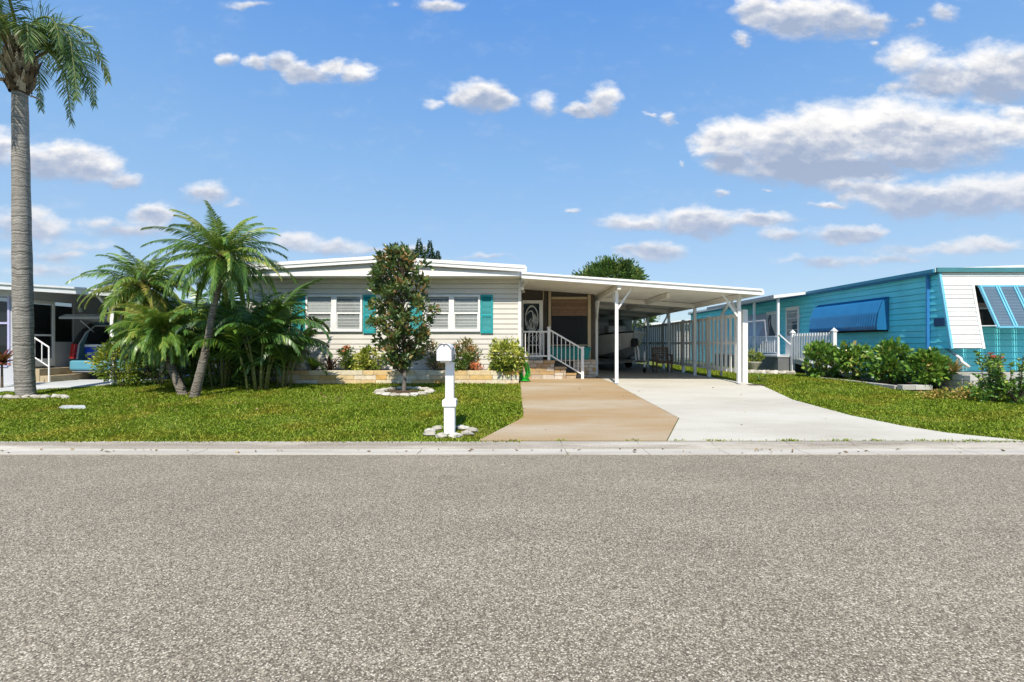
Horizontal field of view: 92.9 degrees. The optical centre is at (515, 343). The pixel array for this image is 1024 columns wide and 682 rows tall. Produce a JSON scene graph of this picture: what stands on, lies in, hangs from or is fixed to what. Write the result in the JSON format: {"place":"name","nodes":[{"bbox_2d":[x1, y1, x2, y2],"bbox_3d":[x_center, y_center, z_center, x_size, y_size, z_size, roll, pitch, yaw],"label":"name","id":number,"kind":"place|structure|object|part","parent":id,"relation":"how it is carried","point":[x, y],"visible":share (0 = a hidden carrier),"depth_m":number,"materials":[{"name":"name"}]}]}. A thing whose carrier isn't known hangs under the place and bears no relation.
{"place":"outdoors","nodes":[
{"label":"outdoors","id":0,"kind":"place"},
{"bbox_2d":[0,346,12,387],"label":"ti plant","id":1,"kind":"object","parent":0,"point":[4,357],"visible":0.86,"depth_m":12.18,"materials":[{"name":"red plant"}]},
{"bbox_2d":[0,369,223,391],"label":"neighbor driveway","id":2,"kind":"structure","parent":0,"point":[93,381],"depth_m":12.95,"materials":[{"name":"grey concrete"}]},
{"bbox_2d":[35,337,49,381],"bbox_3d":[-12.930,0.372,13.170,0.618,1.336,0.039,0,0,0],"label":"hand rail","id":3,"kind":"object","parent":2,"relation":"on","point":[41,360],"visible":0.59,"depth_m":13.16,"materials":[{"name":"white metal"}]},
{"bbox_2d":[35,367,89,381],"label":"entry steps","id":4,"kind":"structure","parent":2,"relation":"on","point":[61,373],"depth_m":13.66,"materials":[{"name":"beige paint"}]},
{"bbox_2d":[0,282,242,383],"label":"neighbor home","id":5,"kind":"object","parent":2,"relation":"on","point":[53,331],"visible":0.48,"depth_m":13.81,"materials":[{"name":"white metal"}]},
{"bbox_2d":[0,297,9,366],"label":"window frame","id":6,"kind":"structure","parent":5,"relation":"in","point":[8,298],"depth_m":12.92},
{"bbox_2d":[34,300,54,366],"bbox_3d":[-13.310,-0.280,13.650,0.060,1.840,0.740,0,0,0],"label":"screen door","id":7,"kind":"structure","parent":5,"relation":"in","point":[44,311],"depth_m":13.74,"materials":[{"name":"white metal"}]},
{"bbox_2d":[59,314,219,377],"bbox_3d":[-11.827,0.108,15.990,1.968,1.868,5.120,0,0,0],"label":"parked car","id":8,"kind":"object","parent":2,"relation":"on","point":[91,333],"visible":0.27,"depth_m":14.15,"materials":[{"name":"blue paint"}]},
{"bbox_2d":[84,344,108,358],"bbox_3d":[-12.334,0.233,14.445,0.640,0.418,0.390,0,0,0],"label":"cooler","id":9,"kind":"object","parent":8,"relation":"in","point":[88,348],"visible":0.48,"depth_m":14.26,"materials":[{"name":"blue plastic"}]},
{"bbox_3d":[-12.642,-0.286,15.460,0.230,0.620,2.180,0,0,0],"label":"side window","id":10,"kind":"part","parent":8,"relation":"part of","materials":[{"name":"glass"}]},
{"bbox_2d":[129,371,243,383],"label":"lawn grass","id":11,"kind":"structure","parent":0,"point":[170,380],"depth_m":13.85,"materials":[{"name":"green plant"}]},
{"bbox_2d":[319,353,340,369],"bbox_3d":[-5.107,0.502,13.470,0.903,0.526,0.954,0,0,0],"label":"bronze dracaena","id":12,"kind":"object","parent":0,"point":[330,366],"visible":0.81,"depth_m":13.45,"materials":[{"name":"brown plant"}]},
{"bbox_2d":[410,238,441,259],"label":"tree","id":13,"kind":"object","parent":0,"point":[418,247],"visible":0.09,"depth_m":33.87,"materials":[{"name":"green plant"}]},
{"bbox_2d":[0,455,1023,681],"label":"road","id":14,"kind":"structure","parent":0,"point":[511,568],"depth_m":3.18,"materials":[{"name":"grey asphalt"}]},
{"bbox_2d":[0,441,1023,454],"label":"kerb","id":15,"kind":"structure","parent":14,"relation":"on","point":[537,448],"depth_m":6.88,"materials":[{"name":"concrete"}]},
{"bbox_2d":[15,438,1021,440],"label":"kerb weeds","id":16,"kind":"object","parent":15,"relation":"on","point":[791,439],"visible":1,"depth_m":7.09,"materials":[{"name":"green plant"}]},
{"bbox_2d":[0,359,1023,442],"bbox_3d":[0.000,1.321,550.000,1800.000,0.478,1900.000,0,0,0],"label":"ground","id":17,"kind":"structure","parent":0,"point":[650,363],"depth_m":8.80,"materials":[{"name":"green plant"}]},
{"bbox_2d":[10,395,20,399],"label":"edging stone","id":18,"kind":"object","parent":17,"relation":"on","point":[16,397],"visible":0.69,"depth_m":10.66,"materials":[{"name":"white stone"}]},
{"bbox_2d":[0,0,111,396],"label":"queen palm","id":19,"kind":"object","parent":17,"relation":"on","point":[20,61],"visible":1,"depth_m":10.99,"materials":[{"name":"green plant"}]},
{"bbox_2d":[59,405,85,408],"bbox_3d":[-8.785,1.261,9.673,0.673,0.043,0.236,0,0,0],"label":"utility cover","id":20,"kind":"object","parent":17,"relation":"on","point":[74,406],"visible":0.86,"depth_m":9.64,"materials":[{"name":"grey concrete"}]},
{"bbox_2d":[85,336,154,387],"bbox_3d":[-10.286,0.538,12.565,1.510,1.510,1.370,0,0,-20],"label":"yellow shrub","id":21,"kind":"object","parent":17,"relation":"on","point":[98,357],"visible":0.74,"depth_m":12.36,"materials":[{"name":"green plant"}]},
{"bbox_2d":[65,245,207,386],"bbox_3d":[-9.438,-0.598,12.442,2.646,3.581,2.755,0,0,0],"label":"date palm","id":22,"kind":"object","parent":17,"relation":"on","point":[137,285],"visible":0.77,"depth_m":12.04,"materials":[{"name":"green plant"}]},
{"bbox_2d":[103,302,216,394],"bbox_3d":[-8.298,0.159,11.381,2.235,2.255,2.207,0,0,0],"label":"date palm","id":23,"kind":"object","parent":17,"relation":"on","point":[159,341],"visible":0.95,"depth_m":11.02,"materials":[{"name":"green plant"}]},
{"bbox_2d":[124,352,195,385],"bbox_3d":[-9.436,0.508,12.873,1.930,1.358,1.245,0,0,13],"label":"green shrub","id":24,"kind":"object","parent":17,"relation":"on","point":[150,373],"visible":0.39,"depth_m":12.84,"materials":[{"name":"green plant"}]},
{"bbox_2d":[121,291,245,383],"bbox_3d":[-8.444,-0.188,13.118,2.921,2.618,2.990,0,0,-22],"label":"areca palm","id":25,"kind":"object","parent":17,"relation":"on","point":[205,294],"visible":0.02,"depth_m":12.92,"materials":[{"name":"plant"}]},
{"bbox_2d":[175,348,245,386],"bbox_3d":[-7.771,0.515,12.753,1.996,1.492,1.211,0,0,0],"label":"green shrub","id":26,"kind":"object","parent":17,"relation":"on","point":[193,368],"visible":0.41,"depth_m":12.47,"materials":[{"name":"green plant"}]},
{"bbox_2d":[149,277,284,387],"bbox_3d":[-7.620,-0.280,12.431,3.334,2.860,3.080,0,0,35],"label":"areca palm","id":27,"kind":"object","parent":17,"relation":"on","point":[226,306],"visible":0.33,"depth_m":12.12,"materials":[{"name":"plant"}]},
{"bbox_2d":[139,200,298,397],"bbox_3d":[-6.690,-0.859,10.965,3.094,4.271,3.093,0,0,0],"label":"date palm","id":28,"kind":"object","parent":17,"relation":"on","point":[225,268],"visible":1,"depth_m":10.77,"materials":[{"name":"green plant"}]},
{"bbox_2d":[175,278,333,390],"bbox_3d":[-6.191,-0.242,12.017,3.378,2.841,3.588,0,0,0],"label":"areca palm","id":29,"kind":"object","parent":17,"relation":"on","point":[275,319],"visible":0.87,"depth_m":11.77,"materials":[{"name":"plant"}]},
{"bbox_2d":[223,350,286,385],"bbox_3d":[-6.889,0.616,12.813,1.700,1.211,1.088,0,0,0],"label":"green shrub","id":30,"kind":"object","parent":17,"relation":"on","point":[240,380],"visible":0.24,"depth_m":12.61,"materials":[{"name":"green plant"}]},
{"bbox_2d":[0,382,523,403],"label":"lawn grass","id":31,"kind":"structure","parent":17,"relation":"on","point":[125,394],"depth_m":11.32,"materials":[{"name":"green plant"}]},
{"bbox_2d":[234,319,329,387],"bbox_3d":[-5.902,0.251,12.302,2.282,1.808,2.476,0,0,0],"label":"areca palm","id":32,"kind":"object","parent":17,"relation":"on","point":[284,347],"visible":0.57,"depth_m":12.24,"materials":[{"name":"plant"}]},
{"bbox_2d":[278,370,518,383],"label":"planter wall","id":33,"kind":"structure","parent":17,"relation":"on","point":[392,376],"depth_m":13.08,"materials":[{"name":"stone"}]},
{"bbox_2d":[278,359,292,369],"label":"planter shrub","id":34,"kind":"object","parent":33,"relation":"on","point":[286,363],"visible":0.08,"depth_m":13.39,"materials":[{"name":"green plant"}]},
{"bbox_2d":[295,360,306,369],"bbox_3d":[-5.872,0.625,13.304,0.314,0.335,0.229,0,0,24],"label":"planter rock","id":35,"kind":"object","parent":33,"relation":"on","point":[300,366],"visible":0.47,"depth_m":13.23,"materials":[{"name":"stone"}]},
{"bbox_2d":[305,356,321,369],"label":"spider plant","id":36,"kind":"object","parent":33,"relation":"on","point":[312,367],"visible":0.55,"depth_m":13.44,"materials":[{"name":"green plant"}]},
{"bbox_2d":[336,345,356,369],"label":"flowering shrub","id":37,"kind":"object","parent":33,"relation":"on","point":[344,353],"visible":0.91,"depth_m":13.40,"materials":[{"name":"green plant"}]},
{"bbox_2d":[343,351,373,369],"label":"variegated shrub","id":38,"kind":"object","parent":33,"relation":"on","point":[364,358],"visible":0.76,"depth_m":13.34,"materials":[{"name":"yellow plant"}]},
{"bbox_2d":[352,344,386,369],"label":"variegated shrub","id":39,"kind":"object","parent":33,"relation":"on","point":[367,349],"visible":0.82,"depth_m":13.38,"materials":[{"name":"green plant"}]},
{"bbox_2d":[420,338,444,369],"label":"croton shrub","id":40,"kind":"object","parent":33,"relation":"on","point":[432,357],"visible":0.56,"depth_m":13.47,"materials":[{"name":"green plant"}]},
{"bbox_2d":[452,346,474,369],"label":"green shrub","id":41,"kind":"object","parent":33,"relation":"on","point":[463,363],"visible":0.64,"depth_m":13.21,"materials":[{"name":"green plant"}]},
{"bbox_2d":[453,336,483,369],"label":"croton shrub","id":42,"kind":"object","parent":33,"relation":"on","point":[466,345],"visible":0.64,"depth_m":13.45,"materials":[{"name":"green plant"}]},
{"bbox_2d":[469,361,483,369],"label":"orange plant","id":43,"kind":"object","parent":33,"relation":"on","point":[476,365],"visible":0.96,"depth_m":13.29,"materials":[{"name":"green plant"}]},
{"bbox_2d":[483,335,529,376],"bbox_3d":[-0.246,0.331,13.286,1.147,1.162,1.224,0,0,-34],"label":"variegated shrub","id":44,"kind":"object","parent":33,"relation":"on","point":[507,361],"visible":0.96,"depth_m":13.05,"materials":[{"name":"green plant"}]},
{"bbox_2d":[519,363,530,380],"bbox_3d":[0.225,0.737,13.526,0.365,0.599,0.247,0,0,0],"label":"garden hose","id":45,"kind":"object","parent":33,"relation":"hanging from","point":[527,374],"visible":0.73,"depth_m":13.45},
{"bbox_2d":[384,390,419,394],"bbox_3d":[-2.671,1.149,11.600,1.140,0.055,1.140,0,0,0],"label":"mulch bed","id":46,"kind":"object","parent":17,"relation":"on","point":[401,391],"visible":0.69,"depth_m":11.46,"materials":[{"name":"brown soil"}]},
{"bbox_2d":[389,393,399,396],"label":"edging stone","id":47,"kind":"object","parent":46,"relation":"on","point":[393,394],"visible":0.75,"depth_m":11.02,"materials":[{"name":"white stone"}]},
{"bbox_2d":[364,241,440,390],"bbox_3d":[-2.777,-0.604,11.611,1.630,3.645,1.612,0,0,40],"label":"magnolia tree","id":48,"kind":"object","parent":46,"relation":"on","point":[402,257],"visible":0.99,"depth_m":11.39,"materials":[{"name":"green plant"}]},
{"bbox_2d":[246,256,595,380],"bbox_3d":[-2.643,-0.644,19.648,10.393,3.489,12.845,0,0,0],"label":"mobile home","id":49,"kind":"object","parent":17,"relation":"on","point":[482,305],"visible":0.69,"depth_m":13.89,"materials":[{"name":"beige plastic"}]},
{"bbox_2d":[305,295,362,331],"bbox_3d":[-5.179,-0.862,13.859,1.615,1.048,0.058,0,0,0],"label":"window","id":50,"kind":"structure","parent":49,"relation":"in","point":[312,301],"depth_m":13.87,"materials":[{"name":"white paint"}]},
{"bbox_2d":[423,295,479,331],"bbox_3d":[-1.831,-0.862,13.859,1.624,1.048,0.058,0,0,0],"label":"window","id":51,"kind":"structure","parent":49,"relation":"in","point":[451,313],"depth_m":13.87,"materials":[{"name":"white paint"}]},
{"bbox_2d":[522,300,542,358],"bbox_3d":[0.534,-0.432,15.562,0.668,1.905,0.105,0,0,0],"label":"door","id":52,"kind":"structure","parent":49,"relation":"in","point":[532,310],"depth_m":15.60,"materials":[{"name":"white paint"}]},
{"bbox_2d":[546,347,590,359],"bbox_3d":[1.653,0.302,15.330,1.385,0.395,0.499,0,0,0],"label":"storage box","id":53,"kind":"object","parent":49,"relation":"on","point":[573,353],"visible":0.73,"depth_m":15.11,"materials":[{"name":"teal plastic"}]},
{"bbox_2d":[417,391,427,394],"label":"edging stone","id":54,"kind":"object","parent":17,"relation":"on","point":[422,392],"visible":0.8,"depth_m":11.23,"materials":[{"name":"white stone"}]},
{"bbox_2d":[423,431,435,436],"bbox_3d":[-1.323,1.385,7.429,0.221,0.098,0.156,0,0,0],"label":"edging stone","id":55,"kind":"object","parent":17,"relation":"on","point":[429,433],"visible":0.83,"depth_m":7.38,"materials":[{"name":"white stone"}]},
{"bbox_2d":[424,428,435,431],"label":"edging stone","id":56,"kind":"object","parent":17,"relation":"on","point":[430,429],"visible":0.56,"depth_m":7.59,"materials":[{"name":"white stone"}]},
{"bbox_2d":[432,425,441,430],"bbox_3d":[-1.272,1.363,7.814,0.177,0.096,0.159,0,0,0],"label":"edging stone","id":57,"kind":"object","parent":17,"relation":"on","point":[438,427],"visible":0.7,"depth_m":7.77,"materials":[{"name":"white stone"}]},
{"bbox_2d":[435,432,446,438],"bbox_3d":[-1.122,1.387,7.313,0.186,0.102,0.141,0,0,0],"label":"edging stone","id":58,"kind":"object","parent":17,"relation":"on","point":[441,434],"visible":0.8,"depth_m":7.28,"materials":[{"name":"white stone"}]},
{"bbox_2d":[437,343,456,434],"bbox_3d":[-1.061,0.719,7.588,0.271,1.448,0.545,0,0,0],"label":"mailbox","id":59,"kind":"object","parent":17,"relation":"on","point":[445,353],"visible":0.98,"depth_m":7.52,"materials":[{"name":"white plastic"}]},
{"bbox_2d":[437,343,450,360],"bbox_3d":[-1.085,0.128,7.349,0.223,0.265,0.021,0,0,0],"label":"door","id":60,"kind":"structure","parent":59,"relation":"in","point":[443,351],"depth_m":7.34,"materials":[{"name":"white plastic"}]},
{"bbox_2d":[448,432,462,437],"bbox_3d":[-0.917,1.388,7.340,0.190,0.089,0.171,0,0,39],"label":"edging stone","id":61,"kind":"object","parent":17,"relation":"on","point":[456,435],"visible":0.85,"depth_m":7.30,"materials":[{"name":"white stone"}]},
{"bbox_2d":[457,425,468,430],"bbox_3d":[-0.851,1.359,7.830,0.188,0.101,0.177,0,0,-41],"label":"edging stone","id":62,"kind":"object","parent":17,"relation":"on","point":[461,427],"visible":0.8,"depth_m":7.78,"materials":[{"name":"white stone"}]},
{"bbox_2d":[461,430,473,435],"bbox_3d":[-0.737,1.381,7.462,0.193,0.094,0.170,0,0,-28],"label":"edging stone","id":63,"kind":"object","parent":17,"relation":"on","point":[467,432],"visible":0.81,"depth_m":7.43,"materials":[{"name":"white stone"}]},
{"bbox_2d":[465,427,477,432],"bbox_3d":[-0.695,1.370,7.672,0.180,0.093,0.146,0,0,27],"label":"edging stone","id":64,"kind":"object","parent":17,"relation":"on","point":[472,429],"visible":0.67,"depth_m":7.63,"materials":[{"name":"white stone"}]},
{"bbox_2d":[1,383,1004,453],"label":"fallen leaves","id":65,"kind":"object","parent":17,"relation":"on","point":[360,401],"visible":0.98,"depth_m":9.12,"materials":[{"name":"brown plant"}]},
{"bbox_2d":[571,254,649,280],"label":"tree","id":66,"kind":"object","parent":17,"relation":"on","point":[620,268],"visible":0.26,"depth_m":38.24,"materials":[{"name":"green plant"}]},
{"bbox_2d":[598,318,631,363],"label":"storage shed","id":67,"kind":"structure","parent":17,"relation":"on","point":[629,322],"depth_m":24.74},
{"bbox_2d":[632,315,660,328],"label":"tree","id":68,"kind":"object","parent":17,"relation":"on","point":[651,320],"visible":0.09,"depth_m":29.69,"materials":[{"name":"green plant"}]},
{"bbox_2d":[637,319,690,358],"bbox_3d":[14.050,-0.450,40.600,10.900,3.100,16.000,0,0,0],"label":"white mobile home","id":69,"kind":"object","parent":17,"relation":"on","point":[674,331],"visible":0.02,"depth_m":33.36,"materials":[{"name":"beige plastic"}]},
{"bbox_2d":[635,310,747,382],"bbox_3d":[6.220,0.090,19.259,0.140,2.020,12.158,0,0,0],"label":"privacy fence","id":70,"kind":"object","parent":17,"relation":"on","point":[658,337],"visible":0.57,"depth_m":16.05,"materials":[{"name":"white paint"}]},
{"bbox_2d":[632,363,762,384],"bbox_3d":[6.335,1.067,19.350,0.430,0.030,13.300,0,0,0],"label":"mulch bed","id":71,"kind":"object","parent":17,"relation":"on","point":[690,373],"visible":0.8,"depth_m":17.98,"materials":[{"name":"brown soil"}]},
{"bbox_2d":[748,347,764,369],"bbox_3d":[8.845,0.590,18.002,0.741,0.959,0.686,0,0,0],"label":"flower pot","id":72,"kind":"object","parent":17,"relation":"on","point":[754,364],"visible":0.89,"depth_m":17.91,"materials":[{"name":"concrete"}]},
{"bbox_2d":[753,372,765,380],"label":"grass tuft","id":73,"kind":"object","parent":17,"relation":"on","point":[759,379],"visible":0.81,"depth_m":13.56,"materials":[{"name":"green plant"}]},
{"bbox_2d":[715,334,808,372],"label":"side deck","id":74,"kind":"structure","parent":17,"relation":"on","point":[780,362],"depth_m":18.52,"materials":[{"name":"grey concrete"}]},
{"bbox_2d":[650,365,917,392],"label":"lawn grass","id":75,"kind":"structure","parent":17,"relation":"on","point":[798,379],"depth_m":13.24,"materials":[{"name":"green plant"}]},
{"bbox_2d":[688,265,1023,383],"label":"blue mobile home","id":76,"kind":"object","parent":17,"relation":"on","point":[962,313],"visible":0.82,"depth_m":13.03,"materials":[{"name":"teal metal"}]},
{"bbox_2d":[707,292,804,354],"bbox_3d":[10.010,-0.445,20.916,1.180,2.890,6.232,0,0,0],"label":"porch canopy","id":77,"kind":"object","parent":76,"relation":"attached to","point":[754,301],"visible":0.86,"depth_m":19.20,"materials":[{"name":"white metal"}]},
{"bbox_2d":[766,311,776,353],"bbox_3d":[10.766,-0.455,20.380,0.032,1.790,1.011,0,0,0],"label":"storm door","id":78,"kind":"structure","parent":76,"relation":"in","point":[771,316],"depth_m":20.45,"materials":[{"name":"white metal"}]},
{"bbox_2d":[785,306,798,354],"bbox_3d":[10.766,-0.495,18.945,0.032,1.870,0.918,0,0,0],"label":"door","id":79,"kind":"structure","parent":76,"relation":"in","point":[791,313],"depth_m":19.11,"materials":[{"name":"white paint"}]},
{"bbox_2d":[819,298,887,333],"bbox_3d":[10.766,-0.840,15.667,0.032,0.980,3.165,0,0,0],"label":"side window","id":80,"kind":"structure","parent":76,"relation":"in","point":[856,331],"depth_m":15.13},
{"bbox_2d":[975,287,994,324],"bbox_3d":[14.065,-0.960,12.693,4.870,1.020,0.016,0,0,0],"label":"front window","id":81,"kind":"structure","parent":76,"relation":"in","point":[985,316],"depth_m":12.69,"materials":[{"name":"black glass"}]},
{"bbox_2d":[819,377,932,389],"bbox_3d":[9.808,1.075,13.642,0.776,0.122,3.508,0,0,0],"label":"bed edging","id":82,"kind":"object","parent":17,"relation":"on","point":[913,387],"visible":0.55,"depth_m":11.91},
{"bbox_2d":[827,375,944,389],"bbox_3d":[10.160,1.090,14.150,1.180,0.076,4.500,0,0,0],"label":"mulch bed","id":83,"kind":"object","parent":17,"relation":"on","point":[896,383],"visible":0.38,"depth_m":13.23,"materials":[{"name":"brown soil"}]},
{"bbox_2d":[789,328,836,375],"bbox_3d":[10.075,0.270,16.555,0.150,1.560,2.450,0,0,0],"label":"picket railing","id":84,"kind":"object","parent":83,"relation":"on","point":[795,346],"visible":0.66,"depth_m":17.03,"materials":[{"name":"white paint"}]},
{"bbox_2d":[801,339,841,377],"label":"hibiscus bush","id":85,"kind":"object","parent":83,"relation":"on","point":[816,350],"visible":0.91,"depth_m":15.19,"materials":[{"name":"green plant"}]},
{"bbox_2d":[795,358,879,379],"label":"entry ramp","id":86,"kind":"structure","parent":83,"relation":"on","point":[800,361],"depth_m":16.54,"materials":[{"name":"grey concrete"}]},
{"bbox_2d":[832,340,878,378],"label":"hibiscus bush","id":87,"kind":"object","parent":83,"relation":"on","point":[846,357],"visible":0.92,"depth_m":14.18,"materials":[{"name":"green plant"}]},
{"bbox_2d":[860,336,915,383],"bbox_3d":[10.241,0.457,13.150,1.303,1.338,1.163,0,0,-16],"label":"hibiscus bush","id":88,"kind":"object","parent":83,"relation":"on","point":[890,350],"visible":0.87,"depth_m":13.08,"materials":[{"name":"green plant"}]},
{"bbox_2d":[898,346,958,385],"bbox_3d":[10.256,0.568,12.172,1.164,1.065,1.298,0,0,0],"label":"hibiscus bush","id":89,"kind":"object","parent":83,"relation":"on","point":[931,359],"visible":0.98,"depth_m":12.00,"materials":[{"name":"green plant"}]},
{"bbox_2d":[780,391,1023,442],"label":"lawn grass","id":90,"kind":"structure","parent":17,"relation":"on","point":[972,412],"depth_m":9.35,"materials":[{"name":"green plant"}]},
{"bbox_2d":[916,386,983,400],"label":"ground cover","id":91,"kind":"object","parent":17,"relation":"on","point":[936,393],"visible":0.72,"depth_m":10.67,"materials":[{"name":"plant"}]},
{"bbox_2d":[934,372,1023,393],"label":"block planter","id":92,"kind":"object","parent":17,"relation":"on","point":[963,377],"visible":0.32,"depth_m":11.70,"materials":[{"name":"concrete"}]},
{"bbox_2d":[936,356,970,372],"bbox_3d":[10.638,0.501,11.751,0.706,0.399,0.790,0,0,-43],"label":"bromeliad","id":93,"kind":"object","parent":92,"relation":"on","point":[955,368],"visible":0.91,"depth_m":11.70,"materials":[{"name":"plant"}]},
{"bbox_2d":[944,380,1016,396],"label":"ground cover","id":94,"kind":"object","parent":17,"relation":"on","point":[972,384],"visible":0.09,"depth_m":11.10,"materials":[{"name":"green plant"}]},
{"bbox_2d":[964,350,1018,402],"bbox_3d":[10.122,0.715,10.425,0.851,1.143,0.763,0,0,0],"label":"sparse shrub","id":95,"kind":"object","parent":17,"relation":"on","point":[990,385],"visible":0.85,"depth_m":10.41,"materials":[{"name":"green plant"}]},
{"bbox_2d":[988,354,1023,403],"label":"sparse shrub","id":96,"kind":"object","parent":17,"relation":"on","point":[1019,389],"visible":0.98,"depth_m":10.10,"materials":[{"name":"green plant"}]},
{"bbox_2d":[0,0,1023,322],"label":"sky","id":97,"kind":"structure","parent":0,"point":[776,147],"materials":[{"name":"blue"}]},
{"bbox_2d":[480,377,677,440],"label":"driveway","id":98,"kind":"structure","parent":0,"point":[589,409],"depth_m":8.86,"materials":[{"name":"beige concrete"}]},
{"bbox_2d":[522,359,575,378],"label":"porch steps","id":99,"kind":"structure","parent":98,"relation":"on","point":[543,369],"depth_m":14.60,"materials":[{"name":"stone"}]},
{"bbox_2d":[527,332,540,359],"bbox_3d":[0.560,0.057,15.150,0.431,0.889,0.431,0,0,0],"label":"landing chair","id":100,"kind":"object","parent":99,"relation":"on","point":[534,345],"visible":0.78,"depth_m":15.31,"materials":[{"name":"white paint"}]},
{"bbox_2d":[521,327,583,378],"bbox_3d":[1.104,0.282,14.620,1.902,1.576,0.109,0,0,0],"label":"porch railing","id":101,"kind":"object","parent":99,"relation":"on","point":[548,355],"visible":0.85,"depth_m":14.60,"materials":[{"name":"white metal"}]},
{"bbox_2d":[596,364,711,377],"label":"carport floor","id":102,"kind":"structure","parent":0,"point":[608,371],"depth_m":17.22,"materials":[{"name":"grey concrete"}]},
{"bbox_2d":[598,338,645,372],"bbox_3d":[3.942,0.429,19.718,2.247,1.238,6.351,0,0,0],"label":"boat trailer","id":103,"kind":"object","parent":102,"relation":"on","point":[628,362],"visible":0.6,"depth_m":17.57,"materials":[{"name":"metal"}]},
{"bbox_2d":[598,320,645,359],"bbox_3d":[4.003,-0.090,20.517,2.110,1.780,5.838,0,0,-6],"label":"motor boat","id":104,"kind":"object","parent":103,"relation":"on","point":[606,339],"visible":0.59,"depth_m":18.67,"materials":[{"name":"white plastic"}]},
{"bbox_2d":[652,347,672,372],"bbox_3d":[5.330,0.591,17.712,0.620,0.912,0.585,0,0,0],"label":"garden chair","id":105,"kind":"object","parent":102,"relation":"on","point":[667,361],"visible":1,"depth_m":17.91,"materials":[{"name":"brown wood"}]},
{"bbox_2d":[601,378,1022,440],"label":"driveway","id":106,"kind":"structure","parent":0,"point":[702,408],"depth_m":8.70,"materials":[{"name":"concrete"}]},
{"bbox_2d":[521,272,763,382],"bbox_3d":[3.300,-0.396,18.698,6.300,2.912,12.265,0,0,0],"label":"carport","id":107,"kind":"object","parent":106,"relation":"on","point":[624,299],"visible":0.81,"depth_m":14.14,"materials":[{"name":"white paint"}]},
{"bbox_2d":[973,351,1006,372],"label":"flowering plant","id":108,"kind":"object","parent":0,"point":[991,358],"visible":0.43,"depth_m":11.65,"materials":[{"name":"green plant"}]}
]}

